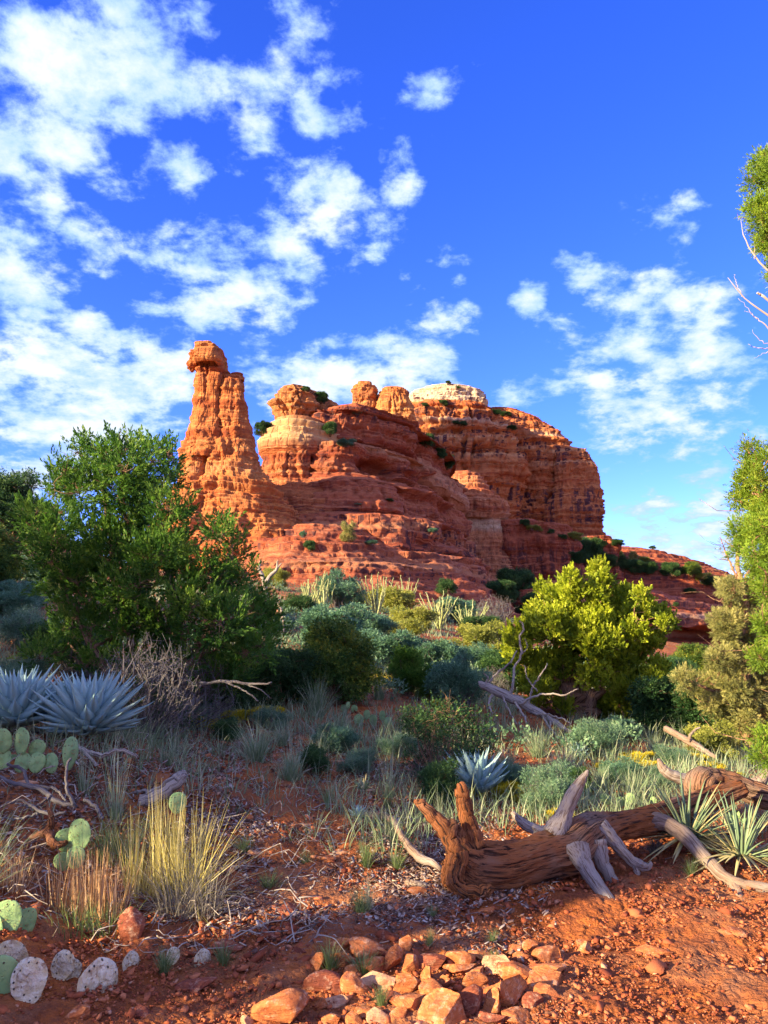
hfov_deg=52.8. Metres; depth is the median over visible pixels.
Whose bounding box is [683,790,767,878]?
yucca
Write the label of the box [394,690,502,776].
twiggy shrub
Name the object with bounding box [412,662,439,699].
young juniper
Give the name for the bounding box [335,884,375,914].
grass tuft
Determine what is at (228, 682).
dead branch
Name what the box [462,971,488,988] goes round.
stone
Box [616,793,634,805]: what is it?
prickly pear
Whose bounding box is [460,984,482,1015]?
stone
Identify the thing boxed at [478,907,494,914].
stone
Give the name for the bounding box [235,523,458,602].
rock slope
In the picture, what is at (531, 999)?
stone
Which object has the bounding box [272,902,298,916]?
stone
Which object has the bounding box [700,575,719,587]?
rock shrub
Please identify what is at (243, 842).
grass tuft
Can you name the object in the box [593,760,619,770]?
snakeweed
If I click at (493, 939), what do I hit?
grass tuft
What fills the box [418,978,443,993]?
stone
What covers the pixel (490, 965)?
stone
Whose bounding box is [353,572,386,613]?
ocotillo
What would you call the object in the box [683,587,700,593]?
rock shrub
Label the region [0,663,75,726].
agave
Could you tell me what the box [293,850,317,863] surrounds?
grass tuft
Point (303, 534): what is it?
rock shrub
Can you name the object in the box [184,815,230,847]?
grass tuft
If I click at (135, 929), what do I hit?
red boulder
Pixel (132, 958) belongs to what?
dead cactus pad
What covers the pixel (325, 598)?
ocotillo
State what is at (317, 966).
stone
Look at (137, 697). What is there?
twiggy shrub
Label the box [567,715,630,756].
sage shrub
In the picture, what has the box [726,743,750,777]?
grass tuft
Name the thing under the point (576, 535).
pale shrub
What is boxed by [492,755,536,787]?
sage shrub
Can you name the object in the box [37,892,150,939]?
grass clump
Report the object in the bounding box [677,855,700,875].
grass tuft
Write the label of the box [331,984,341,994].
stone
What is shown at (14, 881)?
dry stalk clump
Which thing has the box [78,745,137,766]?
dead branch
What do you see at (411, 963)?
stone
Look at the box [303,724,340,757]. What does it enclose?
grass tuft
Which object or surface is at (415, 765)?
grass tuft
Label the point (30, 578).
silktassel shrub
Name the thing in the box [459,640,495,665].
silktassel shrub
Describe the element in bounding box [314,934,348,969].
grass tuft
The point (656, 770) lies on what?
sage shrub
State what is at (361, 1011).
stone
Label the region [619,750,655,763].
snakeweed
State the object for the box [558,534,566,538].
rock shrub
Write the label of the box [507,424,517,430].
rock shrub
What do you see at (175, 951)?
dead cactus pad
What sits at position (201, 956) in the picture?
dead cactus pad
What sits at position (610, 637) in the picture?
juniper tree
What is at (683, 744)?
grass tuft
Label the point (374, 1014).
stone
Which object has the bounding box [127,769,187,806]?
broken branch
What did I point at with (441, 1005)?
stone
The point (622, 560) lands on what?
rock shrub
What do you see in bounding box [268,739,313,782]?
grass tuft
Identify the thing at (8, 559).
skyline tree
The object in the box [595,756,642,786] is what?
silktassel shrub
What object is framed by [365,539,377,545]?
rock shrub
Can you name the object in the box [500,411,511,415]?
rock shrub
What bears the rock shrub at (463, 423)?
on the rock butte
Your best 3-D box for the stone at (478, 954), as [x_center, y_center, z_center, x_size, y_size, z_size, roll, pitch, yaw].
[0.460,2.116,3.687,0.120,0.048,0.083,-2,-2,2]
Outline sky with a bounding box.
[0,0,767,573]
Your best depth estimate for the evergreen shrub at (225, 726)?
7.43 m
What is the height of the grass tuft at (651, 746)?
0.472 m
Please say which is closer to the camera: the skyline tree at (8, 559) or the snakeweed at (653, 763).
the snakeweed at (653, 763)
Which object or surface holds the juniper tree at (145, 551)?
on the ground at (742, 988)
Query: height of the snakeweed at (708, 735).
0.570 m
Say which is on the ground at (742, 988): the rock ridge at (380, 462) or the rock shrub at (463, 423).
the rock ridge at (380, 462)
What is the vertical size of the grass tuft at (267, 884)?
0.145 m
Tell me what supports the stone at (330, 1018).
on the ground at (742, 988)
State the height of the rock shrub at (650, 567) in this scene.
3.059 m
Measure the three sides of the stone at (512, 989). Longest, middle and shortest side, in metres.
0.201 x 0.154 x 0.153 m
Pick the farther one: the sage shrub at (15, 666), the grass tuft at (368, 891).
the sage shrub at (15, 666)
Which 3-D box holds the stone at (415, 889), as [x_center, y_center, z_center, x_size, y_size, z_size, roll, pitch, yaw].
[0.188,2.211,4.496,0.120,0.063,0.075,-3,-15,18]
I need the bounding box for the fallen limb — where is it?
[663,726,717,757]
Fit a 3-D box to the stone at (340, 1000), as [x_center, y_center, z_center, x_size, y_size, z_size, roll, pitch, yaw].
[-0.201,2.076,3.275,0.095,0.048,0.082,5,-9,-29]
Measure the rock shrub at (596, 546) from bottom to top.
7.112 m
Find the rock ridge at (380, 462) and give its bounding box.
[299,381,523,621]
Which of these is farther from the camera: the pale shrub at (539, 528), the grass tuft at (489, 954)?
the pale shrub at (539, 528)
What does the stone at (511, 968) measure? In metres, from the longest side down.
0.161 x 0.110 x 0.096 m
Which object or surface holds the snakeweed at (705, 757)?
on the ground at (742, 988)
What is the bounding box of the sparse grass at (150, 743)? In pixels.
[0,575,767,866]
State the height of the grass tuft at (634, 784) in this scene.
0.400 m
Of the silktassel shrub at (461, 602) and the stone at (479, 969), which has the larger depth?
the silktassel shrub at (461, 602)
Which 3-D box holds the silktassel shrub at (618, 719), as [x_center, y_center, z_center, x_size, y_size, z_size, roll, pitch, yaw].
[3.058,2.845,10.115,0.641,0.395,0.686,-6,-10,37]
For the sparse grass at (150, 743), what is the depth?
6.60 m
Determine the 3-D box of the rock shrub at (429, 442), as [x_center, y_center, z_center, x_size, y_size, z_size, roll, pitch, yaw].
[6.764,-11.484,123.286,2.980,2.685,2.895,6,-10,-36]
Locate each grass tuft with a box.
[70,724,108,795]
[98,738,153,821]
[148,942,191,975]
[153,743,187,767]
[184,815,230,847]
[206,936,240,968]
[223,705,289,762]
[223,831,256,852]
[252,869,286,896]
[263,715,299,746]
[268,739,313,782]
[273,710,318,780]
[281,659,352,718]
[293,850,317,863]
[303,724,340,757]
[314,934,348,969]
[317,787,342,806]
[327,705,355,730]
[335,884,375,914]
[337,941,382,975]
[349,775,374,789]
[353,836,384,867]
[355,865,378,913]
[367,974,392,1006]
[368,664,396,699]
[373,744,404,797]
[382,790,398,810]
[386,848,418,871]
[399,754,427,774]
[419,926,437,946]
[426,902,440,917]
[430,783,449,817]
[475,948,496,961]
[481,926,501,943]
[487,737,520,764]
[517,712,557,757]
[544,743,585,766]
[588,757,617,788]
[608,765,661,794]
[623,833,675,856]
[637,723,677,753]
[673,718,695,751]
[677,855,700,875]
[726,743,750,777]
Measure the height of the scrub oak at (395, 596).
1.513 m
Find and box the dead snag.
[259,560,281,600]
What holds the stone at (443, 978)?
on the ground at (742, 988)
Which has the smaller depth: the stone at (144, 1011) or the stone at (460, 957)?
the stone at (144, 1011)
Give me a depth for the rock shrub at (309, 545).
76.64 m
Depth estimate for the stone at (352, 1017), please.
3.11 m
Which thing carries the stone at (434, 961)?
on the ground at (742, 988)
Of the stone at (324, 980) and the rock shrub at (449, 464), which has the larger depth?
the rock shrub at (449, 464)
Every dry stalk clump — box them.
[0,843,47,893]
[30,843,145,921]
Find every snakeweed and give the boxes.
[220,709,255,723]
[254,705,285,719]
[425,700,445,706]
[469,787,485,797]
[488,779,533,803]
[546,808,575,816]
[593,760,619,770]
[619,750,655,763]
[636,759,656,766]
[687,753,708,761]
[696,760,725,768]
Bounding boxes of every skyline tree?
[0,466,57,539]
[0,523,30,582]
[14,496,64,546]
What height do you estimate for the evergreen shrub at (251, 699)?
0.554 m
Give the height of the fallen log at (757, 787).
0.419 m
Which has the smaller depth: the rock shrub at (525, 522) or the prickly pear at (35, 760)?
the prickly pear at (35, 760)
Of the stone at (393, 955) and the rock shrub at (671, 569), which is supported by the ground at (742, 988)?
the stone at (393, 955)
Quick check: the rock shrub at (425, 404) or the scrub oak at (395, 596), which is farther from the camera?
the rock shrub at (425, 404)
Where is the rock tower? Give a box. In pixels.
[257,384,339,513]
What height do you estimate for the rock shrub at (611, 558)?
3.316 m
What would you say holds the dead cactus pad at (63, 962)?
on the ground at (742, 988)
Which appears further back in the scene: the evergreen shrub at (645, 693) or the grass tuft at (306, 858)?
the evergreen shrub at (645, 693)
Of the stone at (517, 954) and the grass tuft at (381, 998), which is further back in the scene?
the stone at (517, 954)
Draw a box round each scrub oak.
[262,566,290,589]
[294,614,387,705]
[365,585,419,614]
[387,616,427,636]
[389,604,440,632]
[429,637,462,650]
[455,618,506,652]
[669,642,715,672]
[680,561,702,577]
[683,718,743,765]
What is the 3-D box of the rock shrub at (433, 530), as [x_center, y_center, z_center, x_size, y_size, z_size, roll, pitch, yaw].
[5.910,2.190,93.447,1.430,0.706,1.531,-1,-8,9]
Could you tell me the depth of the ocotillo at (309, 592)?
25.91 m
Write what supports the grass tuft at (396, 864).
on the ground at (742, 988)
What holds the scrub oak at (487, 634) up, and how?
on the ground at (742, 988)
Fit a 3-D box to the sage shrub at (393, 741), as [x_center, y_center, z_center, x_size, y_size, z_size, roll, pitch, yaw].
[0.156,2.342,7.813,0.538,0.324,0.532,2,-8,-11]
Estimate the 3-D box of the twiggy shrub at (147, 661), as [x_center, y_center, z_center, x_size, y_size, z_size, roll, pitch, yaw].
[-2.126,1.595,6.975,1.068,1.064,1.089,1,-8,-9]
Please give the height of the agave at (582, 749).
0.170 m
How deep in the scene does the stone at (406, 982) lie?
3.36 m
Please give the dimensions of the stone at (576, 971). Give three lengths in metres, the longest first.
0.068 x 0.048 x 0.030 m
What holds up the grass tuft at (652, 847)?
on the ground at (742, 988)
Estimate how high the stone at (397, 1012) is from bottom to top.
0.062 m
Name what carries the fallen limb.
on the ground at (742, 988)
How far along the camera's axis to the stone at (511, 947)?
3.79 m
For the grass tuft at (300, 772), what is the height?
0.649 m
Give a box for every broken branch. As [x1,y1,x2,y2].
[28,807,67,849]
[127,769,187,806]
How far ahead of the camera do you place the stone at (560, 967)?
3.54 m
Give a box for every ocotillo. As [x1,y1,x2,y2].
[301,570,326,602]
[313,578,335,606]
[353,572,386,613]
[359,586,388,607]
[373,578,396,589]
[389,576,418,594]
[418,590,458,629]
[447,599,489,623]
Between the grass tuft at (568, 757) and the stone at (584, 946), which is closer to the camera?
the stone at (584, 946)
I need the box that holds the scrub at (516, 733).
[4,538,767,756]
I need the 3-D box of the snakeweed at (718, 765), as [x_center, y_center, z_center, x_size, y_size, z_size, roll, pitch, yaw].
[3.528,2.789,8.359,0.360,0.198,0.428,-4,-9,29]
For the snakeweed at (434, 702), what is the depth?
10.65 m
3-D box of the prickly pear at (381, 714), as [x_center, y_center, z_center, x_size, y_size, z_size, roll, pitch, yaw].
[-0.132,2.454,9.178,0.490,0.211,0.117,-1,-8,9]
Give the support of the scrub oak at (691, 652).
on the ground at (742, 988)
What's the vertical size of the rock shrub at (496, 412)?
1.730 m
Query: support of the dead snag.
on the ground at (742, 988)
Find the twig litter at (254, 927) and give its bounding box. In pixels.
[0,724,361,960]
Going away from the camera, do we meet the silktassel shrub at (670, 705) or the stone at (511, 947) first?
the stone at (511, 947)
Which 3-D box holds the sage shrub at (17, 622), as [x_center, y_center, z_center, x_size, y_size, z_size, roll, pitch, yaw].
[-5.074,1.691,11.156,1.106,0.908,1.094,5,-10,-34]
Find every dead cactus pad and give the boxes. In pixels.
[0,940,28,962]
[9,955,49,1003]
[50,949,77,981]
[60,959,84,979]
[71,957,118,993]
[121,949,140,971]
[166,947,180,964]
[192,948,210,967]
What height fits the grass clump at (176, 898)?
0.532 m
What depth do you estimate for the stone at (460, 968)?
3.54 m
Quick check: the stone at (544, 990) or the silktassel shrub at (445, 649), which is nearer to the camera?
the stone at (544, 990)
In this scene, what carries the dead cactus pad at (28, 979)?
on the ground at (742, 988)
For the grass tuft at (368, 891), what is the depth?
4.28 m
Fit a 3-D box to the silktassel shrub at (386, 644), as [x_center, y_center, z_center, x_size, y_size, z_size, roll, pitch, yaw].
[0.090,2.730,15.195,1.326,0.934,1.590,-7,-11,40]
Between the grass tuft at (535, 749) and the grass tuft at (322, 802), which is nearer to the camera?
the grass tuft at (322, 802)
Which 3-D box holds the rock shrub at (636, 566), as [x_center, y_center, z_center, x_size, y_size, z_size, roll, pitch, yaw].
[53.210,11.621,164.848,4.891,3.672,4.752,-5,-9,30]
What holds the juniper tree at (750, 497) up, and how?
on the ground at (742, 988)
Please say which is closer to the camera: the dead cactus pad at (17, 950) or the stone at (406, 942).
the dead cactus pad at (17, 950)
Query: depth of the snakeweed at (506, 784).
6.67 m
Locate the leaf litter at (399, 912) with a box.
[0,718,767,963]
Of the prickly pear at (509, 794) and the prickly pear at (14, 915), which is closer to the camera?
the prickly pear at (14, 915)
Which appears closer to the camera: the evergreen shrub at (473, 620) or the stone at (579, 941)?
the stone at (579, 941)
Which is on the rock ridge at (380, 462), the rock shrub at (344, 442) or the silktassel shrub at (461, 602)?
the rock shrub at (344, 442)
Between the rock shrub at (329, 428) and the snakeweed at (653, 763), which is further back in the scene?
the rock shrub at (329, 428)
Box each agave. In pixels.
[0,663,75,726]
[26,668,152,735]
[348,805,366,816]
[443,745,508,793]
[567,741,590,755]
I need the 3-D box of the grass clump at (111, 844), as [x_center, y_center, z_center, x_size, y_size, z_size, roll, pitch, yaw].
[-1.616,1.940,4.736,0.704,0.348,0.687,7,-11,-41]
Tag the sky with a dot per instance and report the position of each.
(530, 205)
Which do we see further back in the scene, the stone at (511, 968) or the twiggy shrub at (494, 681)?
the twiggy shrub at (494, 681)
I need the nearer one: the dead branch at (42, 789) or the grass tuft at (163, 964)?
the grass tuft at (163, 964)
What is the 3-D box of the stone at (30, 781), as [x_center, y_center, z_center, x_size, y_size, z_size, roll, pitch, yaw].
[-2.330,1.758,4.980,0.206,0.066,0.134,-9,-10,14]
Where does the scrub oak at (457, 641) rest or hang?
on the ground at (742, 988)
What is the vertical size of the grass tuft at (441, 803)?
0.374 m
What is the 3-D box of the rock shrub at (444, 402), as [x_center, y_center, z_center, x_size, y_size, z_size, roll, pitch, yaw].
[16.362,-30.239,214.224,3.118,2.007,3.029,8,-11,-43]
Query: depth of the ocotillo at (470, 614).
26.45 m
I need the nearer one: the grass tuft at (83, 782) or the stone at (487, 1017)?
the stone at (487, 1017)
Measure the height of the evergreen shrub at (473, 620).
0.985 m
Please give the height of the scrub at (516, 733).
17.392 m
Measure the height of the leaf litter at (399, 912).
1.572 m
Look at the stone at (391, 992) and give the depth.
3.29 m
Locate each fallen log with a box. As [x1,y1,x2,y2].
[414,769,767,900]
[657,758,767,809]
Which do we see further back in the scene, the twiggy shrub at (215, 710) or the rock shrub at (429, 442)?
the rock shrub at (429, 442)
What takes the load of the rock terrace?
on the ground at (742, 988)
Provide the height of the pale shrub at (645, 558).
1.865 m
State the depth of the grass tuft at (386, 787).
6.48 m
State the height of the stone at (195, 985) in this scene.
0.056 m
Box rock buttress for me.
[451,470,513,579]
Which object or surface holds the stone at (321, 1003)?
on the ground at (742, 988)
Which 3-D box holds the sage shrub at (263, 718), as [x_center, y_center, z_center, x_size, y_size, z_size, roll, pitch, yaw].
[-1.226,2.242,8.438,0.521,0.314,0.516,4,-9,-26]
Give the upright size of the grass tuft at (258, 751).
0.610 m
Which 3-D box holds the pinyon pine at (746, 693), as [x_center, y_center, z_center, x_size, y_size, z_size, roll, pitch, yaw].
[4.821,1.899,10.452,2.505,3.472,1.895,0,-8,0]
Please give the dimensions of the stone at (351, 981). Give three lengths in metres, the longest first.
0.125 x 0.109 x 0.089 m
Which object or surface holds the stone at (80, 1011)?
on the ground at (742, 988)
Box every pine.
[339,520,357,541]
[667,535,767,754]
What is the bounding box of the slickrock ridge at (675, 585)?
[622,546,739,607]
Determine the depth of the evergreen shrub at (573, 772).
6.97 m
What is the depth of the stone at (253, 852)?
4.92 m
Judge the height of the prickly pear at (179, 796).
0.151 m
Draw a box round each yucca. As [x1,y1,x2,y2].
[625,772,762,867]
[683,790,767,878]
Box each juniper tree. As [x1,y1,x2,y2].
[0,419,295,706]
[498,554,681,726]
[699,143,767,778]
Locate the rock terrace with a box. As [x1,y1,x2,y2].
[500,519,627,583]
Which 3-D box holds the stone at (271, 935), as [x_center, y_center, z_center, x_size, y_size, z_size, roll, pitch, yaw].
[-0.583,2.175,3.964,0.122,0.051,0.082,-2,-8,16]
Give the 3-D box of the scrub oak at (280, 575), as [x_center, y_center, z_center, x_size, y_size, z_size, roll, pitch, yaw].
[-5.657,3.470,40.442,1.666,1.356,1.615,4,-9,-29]
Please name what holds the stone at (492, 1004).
on the ground at (742, 988)
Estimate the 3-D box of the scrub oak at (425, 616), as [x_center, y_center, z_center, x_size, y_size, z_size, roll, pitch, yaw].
[0.958,3.509,25.282,1.749,1.044,1.696,5,-10,-33]
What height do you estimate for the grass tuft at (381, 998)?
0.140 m
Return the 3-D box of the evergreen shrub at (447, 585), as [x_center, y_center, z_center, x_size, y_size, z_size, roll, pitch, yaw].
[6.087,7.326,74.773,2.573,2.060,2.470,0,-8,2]
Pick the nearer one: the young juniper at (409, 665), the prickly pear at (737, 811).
the prickly pear at (737, 811)
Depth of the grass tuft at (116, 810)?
5.04 m
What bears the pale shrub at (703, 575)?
on the slickrock ridge at (675, 585)
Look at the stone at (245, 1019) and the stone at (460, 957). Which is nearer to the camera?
the stone at (245, 1019)
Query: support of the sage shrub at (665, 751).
on the ground at (742, 988)
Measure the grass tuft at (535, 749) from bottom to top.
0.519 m
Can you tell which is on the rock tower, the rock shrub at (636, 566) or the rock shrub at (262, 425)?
the rock shrub at (262, 425)
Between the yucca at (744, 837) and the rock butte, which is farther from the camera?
the rock butte
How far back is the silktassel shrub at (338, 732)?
7.74 m
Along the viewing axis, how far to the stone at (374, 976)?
3.43 m
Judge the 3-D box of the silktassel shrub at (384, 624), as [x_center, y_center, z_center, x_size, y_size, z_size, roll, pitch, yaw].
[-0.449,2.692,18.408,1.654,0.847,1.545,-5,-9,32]
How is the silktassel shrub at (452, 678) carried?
on the ground at (742, 988)
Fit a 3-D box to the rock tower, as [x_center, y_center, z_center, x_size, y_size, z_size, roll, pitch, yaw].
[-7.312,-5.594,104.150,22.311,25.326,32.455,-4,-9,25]
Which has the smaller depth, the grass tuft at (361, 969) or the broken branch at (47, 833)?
the grass tuft at (361, 969)
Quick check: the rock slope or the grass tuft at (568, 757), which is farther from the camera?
the rock slope
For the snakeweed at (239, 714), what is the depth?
8.60 m
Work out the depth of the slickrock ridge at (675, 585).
163.85 m
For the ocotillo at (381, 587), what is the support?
on the ground at (742, 988)
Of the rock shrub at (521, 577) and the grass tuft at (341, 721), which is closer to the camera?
the grass tuft at (341, 721)
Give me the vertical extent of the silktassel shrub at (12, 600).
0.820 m
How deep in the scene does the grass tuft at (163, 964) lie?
3.56 m
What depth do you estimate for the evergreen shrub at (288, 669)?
9.70 m
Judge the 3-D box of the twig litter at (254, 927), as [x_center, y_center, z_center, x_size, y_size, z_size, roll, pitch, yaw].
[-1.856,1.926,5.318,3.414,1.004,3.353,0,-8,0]
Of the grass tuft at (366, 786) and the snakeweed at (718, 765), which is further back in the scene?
the snakeweed at (718, 765)
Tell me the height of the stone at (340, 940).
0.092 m
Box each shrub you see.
[0,578,50,607]
[0,585,42,621]
[0,599,62,652]
[0,653,50,677]
[12,555,44,582]
[17,621,100,666]
[39,635,113,684]
[72,662,155,731]
[97,632,206,743]
[97,665,167,723]
[129,643,240,731]
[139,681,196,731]
[168,655,218,692]
[194,676,256,714]
[208,716,244,742]
[245,645,324,708]
[250,704,295,730]
[253,420,270,436]
[279,593,318,616]
[294,742,332,774]
[295,601,376,637]
[298,530,306,537]
[302,386,309,391]
[303,540,315,550]
[309,721,362,753]
[313,566,367,610]
[314,391,328,403]
[321,421,337,436]
[335,744,378,773]
[336,438,356,447]
[352,607,401,635]
[355,628,425,669]
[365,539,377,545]
[373,729,422,758]
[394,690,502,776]
[394,711,437,741]
[400,636,466,664]
[414,757,470,806]
[419,649,495,710]
[420,432,436,447]
[421,402,429,406]
[427,528,438,532]
[430,596,477,622]
[435,578,457,596]
[436,447,447,459]
[438,400,447,405]
[444,455,454,469]
[458,615,505,633]
[459,421,467,426]
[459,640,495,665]
[473,647,523,688]
[474,595,515,622]
[484,665,510,690]
[485,579,520,603]
[491,409,501,414]
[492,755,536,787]
[495,567,534,590]
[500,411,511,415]
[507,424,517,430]
[514,590,543,613]
[516,755,580,813]
[519,519,530,526]
[526,524,538,529]
[534,526,542,531]
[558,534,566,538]
[558,765,596,793]
[567,531,583,540]
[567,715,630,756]
[568,551,589,563]
[580,536,606,568]
[595,715,644,741]
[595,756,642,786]
[602,554,620,566]
[610,539,625,545]
[618,554,630,571]
[624,559,644,574]
[624,671,728,742]
[628,550,638,559]
[631,762,674,788]
[638,556,652,562]
[641,561,658,574]
[642,654,699,674]
[652,696,734,735]
[652,743,697,765]
[659,561,681,577]
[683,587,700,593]
[695,572,711,581]
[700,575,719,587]
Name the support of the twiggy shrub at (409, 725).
on the ground at (742, 988)
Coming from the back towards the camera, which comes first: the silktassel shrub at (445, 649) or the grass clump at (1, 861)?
the silktassel shrub at (445, 649)
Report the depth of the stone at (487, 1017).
3.12 m
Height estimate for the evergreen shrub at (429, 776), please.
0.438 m
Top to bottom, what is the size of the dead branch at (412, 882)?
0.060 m
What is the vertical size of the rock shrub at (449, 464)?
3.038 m
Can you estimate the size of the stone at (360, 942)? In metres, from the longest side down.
0.181 x 0.129 x 0.092 m
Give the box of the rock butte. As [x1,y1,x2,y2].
[409,383,605,535]
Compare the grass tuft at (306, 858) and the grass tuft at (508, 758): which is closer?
the grass tuft at (306, 858)
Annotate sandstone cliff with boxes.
[510,578,722,644]
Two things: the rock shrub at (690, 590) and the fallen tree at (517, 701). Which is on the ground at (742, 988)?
the fallen tree at (517, 701)
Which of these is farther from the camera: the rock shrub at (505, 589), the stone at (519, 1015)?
the rock shrub at (505, 589)
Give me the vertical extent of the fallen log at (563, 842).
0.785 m
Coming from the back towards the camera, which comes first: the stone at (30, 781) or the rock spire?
the rock spire
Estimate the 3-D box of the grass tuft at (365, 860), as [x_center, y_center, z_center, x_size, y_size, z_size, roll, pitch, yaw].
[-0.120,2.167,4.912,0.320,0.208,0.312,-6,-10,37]
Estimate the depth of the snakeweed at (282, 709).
9.10 m
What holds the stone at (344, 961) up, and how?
on the ground at (742, 988)
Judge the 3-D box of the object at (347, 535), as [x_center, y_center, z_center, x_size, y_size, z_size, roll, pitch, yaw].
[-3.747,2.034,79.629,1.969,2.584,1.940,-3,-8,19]
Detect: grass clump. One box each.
[0,801,50,882]
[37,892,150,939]
[65,805,171,866]
[91,778,285,937]
[101,846,277,938]
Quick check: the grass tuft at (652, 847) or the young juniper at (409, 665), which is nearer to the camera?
the grass tuft at (652, 847)
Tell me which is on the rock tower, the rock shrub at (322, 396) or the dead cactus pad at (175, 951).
the rock shrub at (322, 396)
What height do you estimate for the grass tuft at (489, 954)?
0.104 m
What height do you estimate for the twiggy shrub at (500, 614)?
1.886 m
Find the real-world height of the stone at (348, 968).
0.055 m
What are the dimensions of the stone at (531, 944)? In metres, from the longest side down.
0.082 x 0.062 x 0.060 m
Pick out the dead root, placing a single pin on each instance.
(415, 854)
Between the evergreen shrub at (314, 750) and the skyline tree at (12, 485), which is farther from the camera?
the skyline tree at (12, 485)
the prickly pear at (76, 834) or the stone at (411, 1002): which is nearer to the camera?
the stone at (411, 1002)
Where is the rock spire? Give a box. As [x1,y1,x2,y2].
[149,340,301,572]
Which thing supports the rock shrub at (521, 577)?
on the sandstone cliff
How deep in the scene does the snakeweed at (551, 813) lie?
5.91 m
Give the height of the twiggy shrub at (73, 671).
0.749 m
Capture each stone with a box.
[12,780,38,789]
[64,1003,89,1018]
[134,1004,149,1018]
[175,977,217,994]
[212,939,243,953]
[240,814,253,821]
[240,1015,254,1023]
[247,850,260,856]
[251,988,309,1023]
[256,933,283,941]
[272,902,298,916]
[291,946,306,953]
[303,969,340,992]
[309,952,326,970]
[312,997,327,1009]
[316,855,336,862]
[321,1013,340,1023]
[325,994,348,1008]
[330,937,349,950]
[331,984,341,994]
[332,953,355,967]
[336,849,345,854]
[340,971,367,993]
[343,964,362,974]
[345,1011,363,1023]
[349,936,385,958]
[354,1007,371,1019]
[359,956,384,972]
[361,970,394,989]
[366,1007,390,1023]
[378,930,398,941]
[383,990,401,1003]
[384,944,402,971]
[389,994,426,1010]
[391,1007,406,1022]
[393,972,419,993]
[399,935,412,950]
[402,953,420,975]
[407,886,426,894]
[416,987,465,1023]
[417,953,446,972]
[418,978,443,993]
[420,966,430,980]
[438,974,458,986]
[442,963,477,973]
[445,950,475,963]
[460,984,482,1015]
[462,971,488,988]
[464,966,483,974]
[468,950,491,960]
[475,1010,508,1023]
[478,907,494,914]
[482,954,509,975]
[482,986,500,1013]
[483,974,526,1006]
[497,960,531,978]
[501,1006,530,1023]
[505,944,521,955]
[513,951,532,963]
[521,991,543,1008]
[522,939,538,951]
[527,963,566,971]
[527,968,561,989]
[531,945,561,962]
[531,982,559,997]
[570,967,581,976]
[576,939,594,945]
[576,940,592,953]
[635,944,672,957]
[717,926,747,937]
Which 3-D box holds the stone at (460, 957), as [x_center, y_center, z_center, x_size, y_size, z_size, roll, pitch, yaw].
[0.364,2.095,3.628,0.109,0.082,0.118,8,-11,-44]
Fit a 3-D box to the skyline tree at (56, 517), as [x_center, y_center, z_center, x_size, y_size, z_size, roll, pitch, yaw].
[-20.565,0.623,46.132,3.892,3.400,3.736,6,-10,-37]
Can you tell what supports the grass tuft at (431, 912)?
on the ground at (742, 988)
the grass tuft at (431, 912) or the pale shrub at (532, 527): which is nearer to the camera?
the grass tuft at (431, 912)
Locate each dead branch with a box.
[0,757,103,820]
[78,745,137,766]
[198,680,271,700]
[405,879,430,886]
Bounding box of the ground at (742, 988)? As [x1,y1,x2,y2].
[0,536,767,1023]
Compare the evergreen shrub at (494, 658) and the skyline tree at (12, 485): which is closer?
the evergreen shrub at (494, 658)
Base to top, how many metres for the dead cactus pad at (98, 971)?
0.222 m
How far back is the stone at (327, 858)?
4.94 m
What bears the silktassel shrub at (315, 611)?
on the ground at (742, 988)
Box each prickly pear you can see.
[0,727,78,774]
[0,899,39,993]
[53,818,94,870]
[169,792,186,814]
[340,702,357,711]
[354,710,391,726]
[499,789,521,799]
[590,793,611,804]
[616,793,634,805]
[724,810,745,824]
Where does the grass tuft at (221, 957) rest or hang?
on the ground at (742, 988)
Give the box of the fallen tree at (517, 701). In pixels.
[478,621,578,740]
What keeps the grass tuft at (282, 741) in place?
on the ground at (742, 988)
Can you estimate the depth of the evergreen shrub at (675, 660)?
21.72 m
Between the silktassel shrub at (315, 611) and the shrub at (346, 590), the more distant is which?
the shrub at (346, 590)
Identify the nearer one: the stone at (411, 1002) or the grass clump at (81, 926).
the stone at (411, 1002)
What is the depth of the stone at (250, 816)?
5.52 m
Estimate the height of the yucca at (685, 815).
0.529 m
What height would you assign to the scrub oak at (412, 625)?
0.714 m
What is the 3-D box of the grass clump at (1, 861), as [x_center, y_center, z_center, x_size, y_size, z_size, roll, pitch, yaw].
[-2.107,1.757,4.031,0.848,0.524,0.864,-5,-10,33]
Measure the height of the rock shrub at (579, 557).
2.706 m
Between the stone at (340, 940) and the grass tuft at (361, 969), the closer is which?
the grass tuft at (361, 969)
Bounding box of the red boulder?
[117,906,146,941]
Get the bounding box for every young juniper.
[385,642,425,696]
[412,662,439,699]
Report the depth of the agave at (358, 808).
5.82 m
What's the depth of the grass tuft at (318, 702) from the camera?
9.41 m
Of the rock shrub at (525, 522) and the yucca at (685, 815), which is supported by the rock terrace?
the rock shrub at (525, 522)
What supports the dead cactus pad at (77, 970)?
on the ground at (742, 988)
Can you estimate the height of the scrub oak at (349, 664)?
1.332 m
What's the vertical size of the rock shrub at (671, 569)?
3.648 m
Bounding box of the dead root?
[350,802,441,871]
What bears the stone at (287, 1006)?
on the ground at (742, 988)
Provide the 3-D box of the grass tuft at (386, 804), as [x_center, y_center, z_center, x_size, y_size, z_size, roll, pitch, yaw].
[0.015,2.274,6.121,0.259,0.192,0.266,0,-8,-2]

